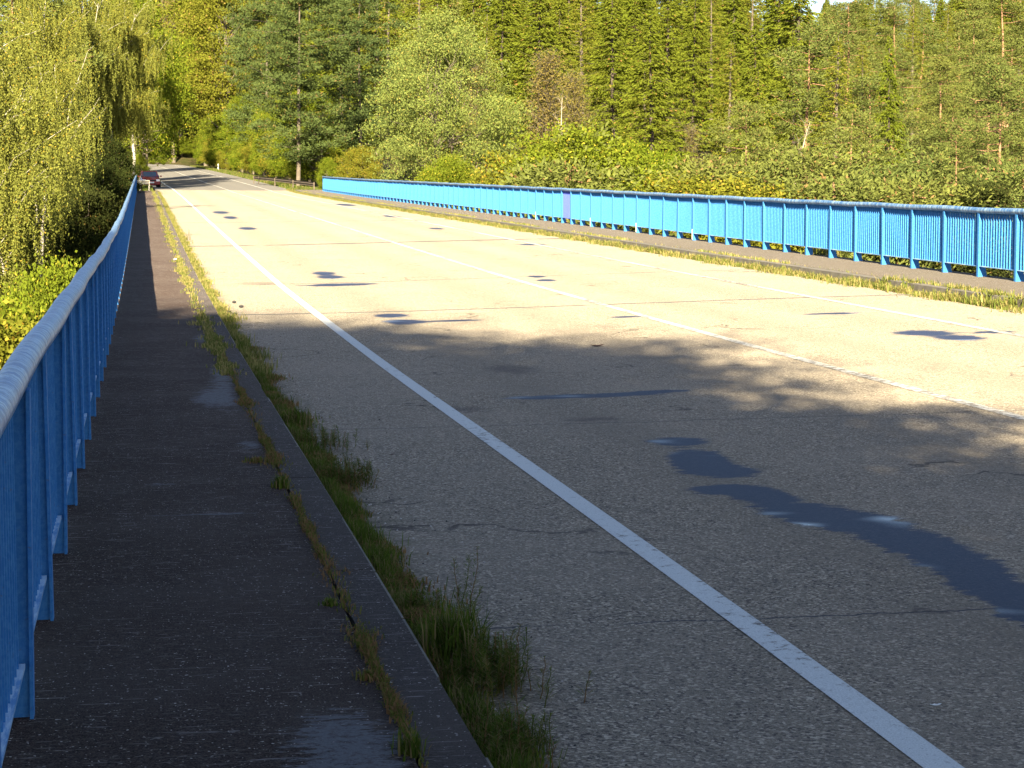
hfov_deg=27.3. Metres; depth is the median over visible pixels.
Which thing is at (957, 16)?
pine tree
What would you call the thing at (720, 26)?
spruce tree
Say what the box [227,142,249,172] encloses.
leafy shrub
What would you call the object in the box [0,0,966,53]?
sky
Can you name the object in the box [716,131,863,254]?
young pine
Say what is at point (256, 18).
pine tree
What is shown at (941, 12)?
spruce tree
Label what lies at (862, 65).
larch tree
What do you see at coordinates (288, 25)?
pine tree
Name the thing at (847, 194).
young pine
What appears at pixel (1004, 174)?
young pine
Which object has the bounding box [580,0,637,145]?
spruce tree
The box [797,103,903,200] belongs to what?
pine tree
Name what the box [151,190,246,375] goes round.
crack grass
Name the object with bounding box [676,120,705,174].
bare tree
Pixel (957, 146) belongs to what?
pine tree
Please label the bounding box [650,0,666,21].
spruce tree
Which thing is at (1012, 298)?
grass clump
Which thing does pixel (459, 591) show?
feathery weed
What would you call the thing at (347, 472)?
feathery weed
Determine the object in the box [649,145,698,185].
leafy shrub
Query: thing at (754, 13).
spruce tree
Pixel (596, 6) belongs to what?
spruce tree
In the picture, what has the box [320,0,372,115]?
larch tree
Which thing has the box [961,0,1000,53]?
larch tree
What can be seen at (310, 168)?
yellow shrub
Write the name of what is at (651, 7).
spruce tree
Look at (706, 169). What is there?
young pine
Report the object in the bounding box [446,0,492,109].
spruce tree
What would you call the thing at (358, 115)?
pine tree
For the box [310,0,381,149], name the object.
spruce tree
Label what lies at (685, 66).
spruce tree
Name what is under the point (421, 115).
pine tree
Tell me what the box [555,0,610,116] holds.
larch tree
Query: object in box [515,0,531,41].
spruce tree
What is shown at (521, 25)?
spruce tree
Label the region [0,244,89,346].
leafy shrub
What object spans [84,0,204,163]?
broadleaf tree
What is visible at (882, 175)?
young pine
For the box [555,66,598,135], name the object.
bare tree
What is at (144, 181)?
guard rail
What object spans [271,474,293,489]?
grass clump
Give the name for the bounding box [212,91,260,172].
tree
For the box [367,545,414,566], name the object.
grass clump
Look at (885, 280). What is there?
grass clump
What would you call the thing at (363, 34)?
spruce tree
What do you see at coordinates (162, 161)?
leafy shrub
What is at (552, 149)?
leafy shrub
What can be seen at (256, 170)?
leafy shrub
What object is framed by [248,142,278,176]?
leafy shrub
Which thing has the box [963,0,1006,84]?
spruce tree
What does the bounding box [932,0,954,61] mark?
spruce tree
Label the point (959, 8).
spruce tree
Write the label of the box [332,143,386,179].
yellow shrub
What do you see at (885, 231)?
bridge railing
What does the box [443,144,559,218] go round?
yellow shrub
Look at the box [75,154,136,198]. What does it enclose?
dark shrub
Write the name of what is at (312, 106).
broadleaf tree
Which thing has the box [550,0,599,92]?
spruce tree
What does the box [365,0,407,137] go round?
spruce tree
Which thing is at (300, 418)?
grass clump
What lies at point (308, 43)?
spruce tree
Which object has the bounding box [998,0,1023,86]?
larch tree
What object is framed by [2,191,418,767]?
walkway
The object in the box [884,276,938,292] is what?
grass clump
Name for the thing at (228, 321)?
kerb grass
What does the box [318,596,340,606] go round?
grass clump
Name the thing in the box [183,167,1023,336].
road edge line
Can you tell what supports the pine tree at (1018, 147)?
on the ground at (187, 160)
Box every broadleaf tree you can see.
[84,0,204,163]
[126,34,186,170]
[137,0,168,31]
[138,30,205,156]
[155,0,247,165]
[166,0,271,170]
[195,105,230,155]
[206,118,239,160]
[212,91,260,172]
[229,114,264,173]
[243,94,300,177]
[264,73,346,181]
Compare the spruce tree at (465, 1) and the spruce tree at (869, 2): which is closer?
the spruce tree at (465, 1)
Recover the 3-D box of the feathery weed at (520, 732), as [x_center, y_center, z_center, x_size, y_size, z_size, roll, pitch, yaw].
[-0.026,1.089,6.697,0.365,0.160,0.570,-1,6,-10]
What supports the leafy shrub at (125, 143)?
on the ground at (187, 160)
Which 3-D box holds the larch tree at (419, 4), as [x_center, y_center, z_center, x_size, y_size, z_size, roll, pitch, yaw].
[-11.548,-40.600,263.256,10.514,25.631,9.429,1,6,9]
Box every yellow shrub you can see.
[0,299,50,369]
[197,138,221,166]
[214,145,232,169]
[235,134,258,172]
[252,126,292,179]
[284,142,344,183]
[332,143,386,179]
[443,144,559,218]
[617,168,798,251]
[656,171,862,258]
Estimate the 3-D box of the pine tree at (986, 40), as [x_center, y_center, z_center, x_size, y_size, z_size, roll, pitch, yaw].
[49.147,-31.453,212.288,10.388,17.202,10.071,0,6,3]
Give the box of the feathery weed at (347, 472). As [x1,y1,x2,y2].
[318,448,380,489]
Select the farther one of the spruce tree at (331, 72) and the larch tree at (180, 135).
the larch tree at (180, 135)
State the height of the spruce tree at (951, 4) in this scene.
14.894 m
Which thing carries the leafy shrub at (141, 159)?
on the ground at (187, 160)
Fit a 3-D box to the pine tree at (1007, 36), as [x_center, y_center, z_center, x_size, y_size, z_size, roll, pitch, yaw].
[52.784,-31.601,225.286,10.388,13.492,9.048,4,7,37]
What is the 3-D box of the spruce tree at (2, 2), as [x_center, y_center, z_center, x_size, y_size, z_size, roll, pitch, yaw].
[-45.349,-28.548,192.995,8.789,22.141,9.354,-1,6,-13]
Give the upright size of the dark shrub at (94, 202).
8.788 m
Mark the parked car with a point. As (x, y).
(153, 177)
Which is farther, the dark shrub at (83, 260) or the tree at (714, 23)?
the tree at (714, 23)
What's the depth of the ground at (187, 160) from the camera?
266.71 m
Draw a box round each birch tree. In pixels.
[0,0,93,284]
[0,0,111,132]
[0,13,90,310]
[1,0,106,245]
[57,0,138,132]
[78,0,158,153]
[107,0,180,179]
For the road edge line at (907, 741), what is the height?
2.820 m
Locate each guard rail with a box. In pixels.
[137,180,149,190]
[253,176,314,189]
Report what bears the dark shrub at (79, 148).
on the ground at (187, 160)
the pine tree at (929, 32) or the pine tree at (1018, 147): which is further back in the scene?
the pine tree at (929, 32)
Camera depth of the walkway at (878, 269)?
43.17 m
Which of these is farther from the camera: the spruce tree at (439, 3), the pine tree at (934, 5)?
the pine tree at (934, 5)
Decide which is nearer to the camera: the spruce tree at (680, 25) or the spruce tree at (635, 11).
the spruce tree at (635, 11)
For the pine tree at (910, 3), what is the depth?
294.62 m
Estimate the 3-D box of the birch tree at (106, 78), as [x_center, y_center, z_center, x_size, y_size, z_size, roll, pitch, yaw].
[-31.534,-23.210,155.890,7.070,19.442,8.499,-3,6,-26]
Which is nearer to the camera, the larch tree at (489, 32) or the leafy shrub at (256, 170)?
the larch tree at (489, 32)
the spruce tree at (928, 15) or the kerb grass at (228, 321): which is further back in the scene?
the spruce tree at (928, 15)
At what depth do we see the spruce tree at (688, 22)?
345.63 m
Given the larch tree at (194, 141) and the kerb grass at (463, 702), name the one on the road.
the kerb grass at (463, 702)
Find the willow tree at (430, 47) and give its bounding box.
[350,5,536,180]
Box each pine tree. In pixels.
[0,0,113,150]
[211,0,324,176]
[219,0,366,185]
[307,0,420,172]
[350,0,491,59]
[390,74,471,164]
[522,0,544,34]
[700,95,792,189]
[761,18,866,185]
[772,16,826,89]
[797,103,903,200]
[800,0,880,113]
[801,73,934,175]
[806,13,887,94]
[808,0,900,128]
[813,16,868,68]
[853,0,904,33]
[855,48,938,165]
[863,0,930,78]
[873,22,965,127]
[880,0,941,84]
[896,78,1017,182]
[898,119,1010,206]
[900,0,935,33]
[904,52,978,197]
[906,0,950,56]
[924,132,981,192]
[925,11,989,78]
[927,51,1023,169]
[935,73,1005,142]
[943,0,1008,110]
[943,63,1023,205]
[953,0,1023,137]
[967,24,1023,127]
[980,87,1023,161]
[989,1,1021,59]
[992,86,1023,155]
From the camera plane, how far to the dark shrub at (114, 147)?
136.12 m
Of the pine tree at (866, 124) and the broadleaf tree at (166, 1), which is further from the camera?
the broadleaf tree at (166, 1)
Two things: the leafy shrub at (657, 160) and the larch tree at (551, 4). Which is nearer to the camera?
the leafy shrub at (657, 160)
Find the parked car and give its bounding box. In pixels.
[138,171,161,186]
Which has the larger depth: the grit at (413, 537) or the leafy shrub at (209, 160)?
the leafy shrub at (209, 160)
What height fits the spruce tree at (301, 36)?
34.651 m
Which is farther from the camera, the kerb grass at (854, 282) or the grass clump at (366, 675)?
the kerb grass at (854, 282)
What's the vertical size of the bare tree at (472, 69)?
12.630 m
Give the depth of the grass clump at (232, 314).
28.79 m
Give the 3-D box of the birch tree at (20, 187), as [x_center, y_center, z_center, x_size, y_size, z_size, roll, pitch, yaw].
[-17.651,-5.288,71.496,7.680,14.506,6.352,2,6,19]
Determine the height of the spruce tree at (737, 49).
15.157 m
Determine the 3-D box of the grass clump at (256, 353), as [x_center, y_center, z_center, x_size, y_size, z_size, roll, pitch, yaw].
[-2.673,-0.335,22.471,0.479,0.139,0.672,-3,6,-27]
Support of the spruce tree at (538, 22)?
on the ground at (187, 160)
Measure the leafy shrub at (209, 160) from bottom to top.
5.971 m
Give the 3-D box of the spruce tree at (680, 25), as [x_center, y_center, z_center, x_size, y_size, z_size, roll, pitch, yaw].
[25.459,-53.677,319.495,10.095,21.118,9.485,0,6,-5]
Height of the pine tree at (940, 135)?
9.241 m
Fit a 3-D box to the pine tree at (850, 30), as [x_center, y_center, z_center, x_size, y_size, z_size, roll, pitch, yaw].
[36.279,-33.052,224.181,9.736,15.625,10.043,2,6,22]
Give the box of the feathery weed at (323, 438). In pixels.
[293,420,372,450]
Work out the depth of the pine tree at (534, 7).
427.71 m
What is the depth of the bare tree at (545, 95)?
169.01 m
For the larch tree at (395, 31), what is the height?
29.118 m
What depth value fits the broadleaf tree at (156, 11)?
490.00 m
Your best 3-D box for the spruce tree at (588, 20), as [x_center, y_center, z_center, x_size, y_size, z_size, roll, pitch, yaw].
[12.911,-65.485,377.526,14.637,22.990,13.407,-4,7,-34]
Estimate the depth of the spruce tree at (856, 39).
356.27 m
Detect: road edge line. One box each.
[161,181,963,767]
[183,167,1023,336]
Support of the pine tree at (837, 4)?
on the ground at (187, 160)
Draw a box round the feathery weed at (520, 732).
[466,692,564,767]
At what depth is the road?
13.67 m
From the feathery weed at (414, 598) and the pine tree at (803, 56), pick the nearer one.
the feathery weed at (414, 598)
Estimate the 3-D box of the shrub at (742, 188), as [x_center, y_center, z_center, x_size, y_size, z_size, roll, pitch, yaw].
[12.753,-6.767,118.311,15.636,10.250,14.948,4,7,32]
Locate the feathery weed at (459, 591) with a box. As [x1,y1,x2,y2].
[450,547,483,622]
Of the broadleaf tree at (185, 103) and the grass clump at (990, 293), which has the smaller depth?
the grass clump at (990, 293)
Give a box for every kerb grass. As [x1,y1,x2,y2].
[157,192,278,377]
[236,340,567,767]
[286,188,1023,313]
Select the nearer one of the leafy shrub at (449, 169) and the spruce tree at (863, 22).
the leafy shrub at (449, 169)
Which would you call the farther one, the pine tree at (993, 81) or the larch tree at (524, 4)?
the larch tree at (524, 4)
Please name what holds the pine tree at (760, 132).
on the ground at (187, 160)
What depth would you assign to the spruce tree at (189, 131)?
496.76 m
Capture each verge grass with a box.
[137,185,152,190]
[189,165,322,189]
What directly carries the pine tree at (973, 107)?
on the ground at (187, 160)
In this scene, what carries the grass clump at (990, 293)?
on the road
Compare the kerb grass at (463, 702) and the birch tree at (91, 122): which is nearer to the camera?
the kerb grass at (463, 702)
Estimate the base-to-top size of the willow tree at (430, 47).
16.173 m
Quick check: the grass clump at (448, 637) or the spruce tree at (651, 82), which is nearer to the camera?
the grass clump at (448, 637)
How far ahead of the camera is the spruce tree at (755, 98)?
153.07 m
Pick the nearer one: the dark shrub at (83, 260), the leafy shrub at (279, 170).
the dark shrub at (83, 260)
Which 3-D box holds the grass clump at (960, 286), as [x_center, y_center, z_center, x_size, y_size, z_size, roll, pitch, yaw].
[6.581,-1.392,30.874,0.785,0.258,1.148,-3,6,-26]
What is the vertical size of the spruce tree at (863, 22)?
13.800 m
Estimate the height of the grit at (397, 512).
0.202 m
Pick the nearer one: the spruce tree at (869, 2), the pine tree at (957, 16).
the pine tree at (957, 16)
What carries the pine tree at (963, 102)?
on the ground at (187, 160)
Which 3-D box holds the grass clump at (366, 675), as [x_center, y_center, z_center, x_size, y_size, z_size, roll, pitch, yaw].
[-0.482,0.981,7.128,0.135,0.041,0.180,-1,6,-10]
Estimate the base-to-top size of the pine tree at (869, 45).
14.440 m
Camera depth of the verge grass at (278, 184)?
226.62 m
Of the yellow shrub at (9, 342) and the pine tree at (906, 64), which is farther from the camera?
the pine tree at (906, 64)
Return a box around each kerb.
[155,191,490,767]
[296,190,1023,307]
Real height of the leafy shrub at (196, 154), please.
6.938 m
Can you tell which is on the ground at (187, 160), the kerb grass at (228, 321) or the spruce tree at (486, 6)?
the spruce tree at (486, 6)
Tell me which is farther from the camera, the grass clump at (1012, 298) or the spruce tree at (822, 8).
the spruce tree at (822, 8)
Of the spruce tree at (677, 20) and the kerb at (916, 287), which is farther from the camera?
the spruce tree at (677, 20)
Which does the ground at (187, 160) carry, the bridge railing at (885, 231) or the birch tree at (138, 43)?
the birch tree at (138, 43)
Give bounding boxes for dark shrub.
[8,213,103,292]
[34,182,121,260]
[55,245,94,283]
[64,159,136,216]
[68,128,98,165]
[72,127,144,198]
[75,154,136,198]
[120,148,134,168]
[870,175,1023,277]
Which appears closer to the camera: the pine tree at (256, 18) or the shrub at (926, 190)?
the shrub at (926, 190)
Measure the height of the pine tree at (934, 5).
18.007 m
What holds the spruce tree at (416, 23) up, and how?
on the ground at (187, 160)
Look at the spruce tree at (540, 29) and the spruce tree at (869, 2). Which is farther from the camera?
the spruce tree at (869, 2)
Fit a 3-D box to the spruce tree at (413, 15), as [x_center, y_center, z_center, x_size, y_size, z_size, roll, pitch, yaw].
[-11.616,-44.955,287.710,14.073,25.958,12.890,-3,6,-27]
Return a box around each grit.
[238,319,649,767]
[239,316,624,760]
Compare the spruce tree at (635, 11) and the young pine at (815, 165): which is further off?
the spruce tree at (635, 11)
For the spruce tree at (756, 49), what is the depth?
164.46 m
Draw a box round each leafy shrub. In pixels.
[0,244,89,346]
[99,130,138,166]
[131,153,152,179]
[148,150,167,164]
[175,137,196,156]
[187,138,200,154]
[192,138,210,166]
[199,140,224,168]
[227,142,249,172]
[247,150,264,175]
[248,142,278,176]
[262,141,290,179]
[267,138,303,180]
[278,123,350,187]
[314,155,339,189]
[403,149,481,206]
[462,114,679,230]
[599,135,684,222]
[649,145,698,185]
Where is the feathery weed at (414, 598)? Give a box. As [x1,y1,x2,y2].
[394,587,445,613]
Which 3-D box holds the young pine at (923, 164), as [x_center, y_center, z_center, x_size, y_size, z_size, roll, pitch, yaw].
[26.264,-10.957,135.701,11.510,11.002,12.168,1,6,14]
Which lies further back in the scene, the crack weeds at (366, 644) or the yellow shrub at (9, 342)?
the yellow shrub at (9, 342)
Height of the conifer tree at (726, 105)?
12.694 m
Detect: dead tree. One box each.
[551,95,566,140]
[794,115,813,194]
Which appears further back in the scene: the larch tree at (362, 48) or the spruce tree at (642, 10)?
the larch tree at (362, 48)
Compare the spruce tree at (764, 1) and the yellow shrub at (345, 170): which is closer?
the yellow shrub at (345, 170)
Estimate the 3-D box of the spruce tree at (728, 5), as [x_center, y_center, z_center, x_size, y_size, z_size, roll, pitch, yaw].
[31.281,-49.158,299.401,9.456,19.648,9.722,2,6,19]
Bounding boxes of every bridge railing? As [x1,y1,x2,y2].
[0,175,136,767]
[322,176,1023,281]
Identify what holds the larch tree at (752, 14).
on the ground at (187, 160)
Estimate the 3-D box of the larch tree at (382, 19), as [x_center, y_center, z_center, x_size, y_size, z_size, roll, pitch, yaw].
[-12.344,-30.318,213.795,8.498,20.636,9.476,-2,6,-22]
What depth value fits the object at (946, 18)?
279.35 m
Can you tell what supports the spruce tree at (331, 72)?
on the ground at (187, 160)
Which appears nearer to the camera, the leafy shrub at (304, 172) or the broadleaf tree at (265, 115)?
the leafy shrub at (304, 172)
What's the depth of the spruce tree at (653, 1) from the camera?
348.11 m
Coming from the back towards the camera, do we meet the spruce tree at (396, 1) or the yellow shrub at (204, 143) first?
the yellow shrub at (204, 143)
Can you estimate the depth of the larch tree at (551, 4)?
293.46 m
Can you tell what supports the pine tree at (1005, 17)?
on the ground at (187, 160)
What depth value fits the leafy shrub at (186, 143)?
477.83 m
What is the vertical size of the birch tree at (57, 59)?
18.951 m
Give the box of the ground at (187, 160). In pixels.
[0,66,1023,304]
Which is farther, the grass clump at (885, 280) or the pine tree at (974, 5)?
the pine tree at (974, 5)
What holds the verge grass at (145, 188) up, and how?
on the ground at (187, 160)
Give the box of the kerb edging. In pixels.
[165,209,492,767]
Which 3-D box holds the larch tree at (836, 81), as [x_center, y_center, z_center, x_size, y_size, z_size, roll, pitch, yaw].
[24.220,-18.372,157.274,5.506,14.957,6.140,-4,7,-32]
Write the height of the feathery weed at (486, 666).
0.217 m
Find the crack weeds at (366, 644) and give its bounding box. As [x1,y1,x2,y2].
[210,327,428,767]
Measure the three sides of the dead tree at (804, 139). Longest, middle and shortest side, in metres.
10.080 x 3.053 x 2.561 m
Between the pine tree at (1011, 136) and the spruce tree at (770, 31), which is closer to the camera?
the pine tree at (1011, 136)
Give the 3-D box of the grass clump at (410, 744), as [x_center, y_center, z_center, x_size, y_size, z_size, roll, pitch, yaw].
[-0.313,1.034,6.197,0.135,0.113,0.182,-5,8,-41]
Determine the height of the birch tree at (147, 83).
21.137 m
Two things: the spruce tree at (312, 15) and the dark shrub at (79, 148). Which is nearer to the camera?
the dark shrub at (79, 148)
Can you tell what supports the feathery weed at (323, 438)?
on the road
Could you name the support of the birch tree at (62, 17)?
on the ground at (187, 160)
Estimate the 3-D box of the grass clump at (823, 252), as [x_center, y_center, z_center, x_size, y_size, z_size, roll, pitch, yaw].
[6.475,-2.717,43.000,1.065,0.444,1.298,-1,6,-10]
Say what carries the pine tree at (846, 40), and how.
on the ground at (187, 160)
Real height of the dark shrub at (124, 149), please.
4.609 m
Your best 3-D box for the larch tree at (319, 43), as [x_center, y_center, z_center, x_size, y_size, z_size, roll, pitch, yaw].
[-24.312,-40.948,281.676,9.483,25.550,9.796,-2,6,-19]
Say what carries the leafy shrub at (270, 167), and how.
on the ground at (187, 160)
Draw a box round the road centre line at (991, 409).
[159,166,1023,419]
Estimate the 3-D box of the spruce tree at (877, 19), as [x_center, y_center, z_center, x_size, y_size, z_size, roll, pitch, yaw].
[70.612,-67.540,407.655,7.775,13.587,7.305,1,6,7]
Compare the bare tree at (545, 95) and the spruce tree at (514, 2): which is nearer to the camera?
the bare tree at (545, 95)
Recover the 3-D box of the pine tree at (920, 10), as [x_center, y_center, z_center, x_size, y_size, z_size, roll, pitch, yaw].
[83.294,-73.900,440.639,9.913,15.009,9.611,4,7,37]
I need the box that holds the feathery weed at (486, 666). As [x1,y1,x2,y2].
[430,622,596,709]
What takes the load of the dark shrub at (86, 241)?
on the ground at (187, 160)
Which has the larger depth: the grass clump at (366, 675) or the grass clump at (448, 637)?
the grass clump at (448, 637)
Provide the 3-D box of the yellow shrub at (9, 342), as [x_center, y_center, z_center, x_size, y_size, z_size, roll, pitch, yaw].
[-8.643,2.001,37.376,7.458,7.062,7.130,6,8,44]
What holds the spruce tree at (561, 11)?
on the ground at (187, 160)
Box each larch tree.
[170,0,196,136]
[179,17,232,143]
[252,1,310,109]
[308,5,347,150]
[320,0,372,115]
[348,0,426,179]
[355,0,402,161]
[395,0,433,120]
[465,16,507,142]
[509,0,537,57]
[529,0,584,99]
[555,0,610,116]
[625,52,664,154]
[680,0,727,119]
[737,0,768,77]
[808,36,866,200]
[843,43,885,171]
[891,5,933,140]
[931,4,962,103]
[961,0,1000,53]
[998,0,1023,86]
[1001,0,1023,114]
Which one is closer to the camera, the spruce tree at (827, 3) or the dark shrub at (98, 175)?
the dark shrub at (98, 175)
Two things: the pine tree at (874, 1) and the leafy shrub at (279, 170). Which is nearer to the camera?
the leafy shrub at (279, 170)
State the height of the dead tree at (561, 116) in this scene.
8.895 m
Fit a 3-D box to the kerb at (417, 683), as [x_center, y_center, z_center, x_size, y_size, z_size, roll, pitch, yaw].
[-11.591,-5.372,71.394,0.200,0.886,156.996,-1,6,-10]
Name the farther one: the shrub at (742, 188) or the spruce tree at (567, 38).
the spruce tree at (567, 38)
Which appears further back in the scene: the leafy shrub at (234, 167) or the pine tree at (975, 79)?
the leafy shrub at (234, 167)
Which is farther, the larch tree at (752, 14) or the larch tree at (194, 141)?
the larch tree at (194, 141)
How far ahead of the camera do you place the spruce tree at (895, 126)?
147.21 m
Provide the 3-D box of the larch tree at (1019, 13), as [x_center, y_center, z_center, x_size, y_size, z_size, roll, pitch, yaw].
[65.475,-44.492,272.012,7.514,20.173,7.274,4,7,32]
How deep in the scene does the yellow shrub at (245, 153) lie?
273.22 m
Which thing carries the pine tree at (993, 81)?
on the ground at (187, 160)
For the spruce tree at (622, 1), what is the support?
on the ground at (187, 160)
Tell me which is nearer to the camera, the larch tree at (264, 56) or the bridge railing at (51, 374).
the bridge railing at (51, 374)
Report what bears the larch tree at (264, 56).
on the ground at (187, 160)
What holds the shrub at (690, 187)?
on the ground at (187, 160)
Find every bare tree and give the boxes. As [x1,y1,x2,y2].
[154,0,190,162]
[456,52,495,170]
[513,41,574,160]
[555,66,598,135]
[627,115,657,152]
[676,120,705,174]
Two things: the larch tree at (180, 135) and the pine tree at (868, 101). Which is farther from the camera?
the larch tree at (180, 135)
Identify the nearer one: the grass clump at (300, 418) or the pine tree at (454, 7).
the grass clump at (300, 418)
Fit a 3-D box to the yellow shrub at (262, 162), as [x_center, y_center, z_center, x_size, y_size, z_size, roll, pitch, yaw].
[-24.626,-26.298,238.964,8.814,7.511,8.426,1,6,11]
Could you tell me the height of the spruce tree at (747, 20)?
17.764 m
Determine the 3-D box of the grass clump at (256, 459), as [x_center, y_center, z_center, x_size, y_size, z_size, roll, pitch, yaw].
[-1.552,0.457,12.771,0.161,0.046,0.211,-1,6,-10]
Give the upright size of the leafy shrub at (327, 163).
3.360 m
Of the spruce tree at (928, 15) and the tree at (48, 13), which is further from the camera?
the spruce tree at (928, 15)
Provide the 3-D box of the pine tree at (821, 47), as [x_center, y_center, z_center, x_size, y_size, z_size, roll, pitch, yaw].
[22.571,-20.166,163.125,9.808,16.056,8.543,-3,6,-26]
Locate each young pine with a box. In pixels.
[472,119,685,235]
[643,128,782,186]
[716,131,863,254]
[732,115,900,259]
[758,143,955,268]
[801,135,964,271]
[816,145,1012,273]
[869,128,1006,266]
[959,136,1023,276]
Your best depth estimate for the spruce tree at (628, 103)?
200.51 m
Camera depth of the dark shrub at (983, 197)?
118.54 m
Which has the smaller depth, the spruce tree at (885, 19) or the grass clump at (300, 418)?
the grass clump at (300, 418)
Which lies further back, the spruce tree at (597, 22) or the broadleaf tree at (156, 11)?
the broadleaf tree at (156, 11)
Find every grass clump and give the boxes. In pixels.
[217,310,247,320]
[241,345,282,360]
[242,455,267,463]
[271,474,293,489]
[278,404,317,429]
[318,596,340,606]
[352,664,387,684]
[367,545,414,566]
[372,577,499,675]
[387,717,437,761]
[800,246,847,256]
[871,275,907,287]
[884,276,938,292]
[921,280,979,293]
[958,287,1014,304]
[982,291,1023,309]
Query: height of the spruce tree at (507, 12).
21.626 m
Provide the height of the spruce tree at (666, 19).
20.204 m
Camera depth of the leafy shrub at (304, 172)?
193.96 m
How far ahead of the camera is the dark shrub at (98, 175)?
116.60 m
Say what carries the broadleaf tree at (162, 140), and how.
on the ground at (187, 160)
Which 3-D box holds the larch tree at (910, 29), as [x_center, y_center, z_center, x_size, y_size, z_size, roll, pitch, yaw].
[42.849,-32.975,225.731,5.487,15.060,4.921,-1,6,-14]
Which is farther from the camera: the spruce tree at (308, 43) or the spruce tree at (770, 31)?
the spruce tree at (308, 43)
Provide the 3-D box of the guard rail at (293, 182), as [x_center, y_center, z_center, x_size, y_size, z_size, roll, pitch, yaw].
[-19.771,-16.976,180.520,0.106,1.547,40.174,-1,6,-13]
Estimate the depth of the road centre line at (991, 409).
23.27 m
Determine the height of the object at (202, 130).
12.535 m
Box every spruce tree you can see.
[0,0,22,75]
[91,1,150,171]
[167,0,201,138]
[249,4,316,120]
[262,10,314,87]
[306,2,318,37]
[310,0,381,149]
[316,0,382,175]
[354,0,394,132]
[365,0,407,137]
[390,0,468,138]
[401,0,469,165]
[402,0,453,114]
[445,0,478,92]
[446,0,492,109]
[465,0,527,109]
[473,0,529,136]
[490,3,532,73]
[491,0,533,91]
[491,0,578,159]
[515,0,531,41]
[524,0,594,142]
[528,0,578,66]
[529,0,591,78]
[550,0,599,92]
[573,0,603,73]
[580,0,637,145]
[584,0,625,80]
[586,0,632,89]
[587,0,628,92]
[602,0,672,99]
[603,0,665,74]
[603,0,672,130]
[613,16,697,160]
[613,27,676,155]
[641,3,658,26]
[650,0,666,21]
[650,0,698,103]
[655,0,707,83]
[660,0,725,156]
[661,0,686,59]
[663,0,715,79]
[676,0,738,118]
[700,11,754,152]
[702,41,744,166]
[704,0,735,94]
[705,0,757,89]
[720,24,790,191]
[734,72,779,191]
[735,0,763,48]
[738,0,761,61]
[745,0,825,142]
[748,0,783,74]
[753,6,782,91]
[762,0,842,147]
[771,32,823,175]
[818,0,829,40]
[818,3,826,21]
[846,0,873,76]
[850,4,880,84]
[858,0,877,53]
[868,35,910,188]
[869,0,885,59]
[876,6,903,72]
[915,7,934,78]
[922,0,956,81]
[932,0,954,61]
[945,0,955,46]
[951,0,988,68]
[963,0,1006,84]
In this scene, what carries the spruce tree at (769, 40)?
on the ground at (187, 160)
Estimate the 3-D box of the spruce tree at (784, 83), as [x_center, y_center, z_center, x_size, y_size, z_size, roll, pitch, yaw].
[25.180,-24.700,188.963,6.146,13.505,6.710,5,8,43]
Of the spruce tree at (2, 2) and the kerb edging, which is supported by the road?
the kerb edging
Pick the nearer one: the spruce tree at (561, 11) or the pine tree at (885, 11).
the spruce tree at (561, 11)
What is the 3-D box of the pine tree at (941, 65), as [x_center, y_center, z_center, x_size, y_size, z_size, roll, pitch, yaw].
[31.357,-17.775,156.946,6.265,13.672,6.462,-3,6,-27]
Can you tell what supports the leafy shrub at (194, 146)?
on the ground at (187, 160)
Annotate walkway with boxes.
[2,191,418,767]
[300,190,1023,297]
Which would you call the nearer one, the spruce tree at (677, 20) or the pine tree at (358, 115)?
the pine tree at (358, 115)
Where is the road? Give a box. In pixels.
[148,164,1023,767]
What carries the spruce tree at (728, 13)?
on the ground at (187, 160)
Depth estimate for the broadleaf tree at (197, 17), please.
339.33 m
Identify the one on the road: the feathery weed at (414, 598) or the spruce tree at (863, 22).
the feathery weed at (414, 598)
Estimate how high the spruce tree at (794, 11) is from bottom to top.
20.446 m

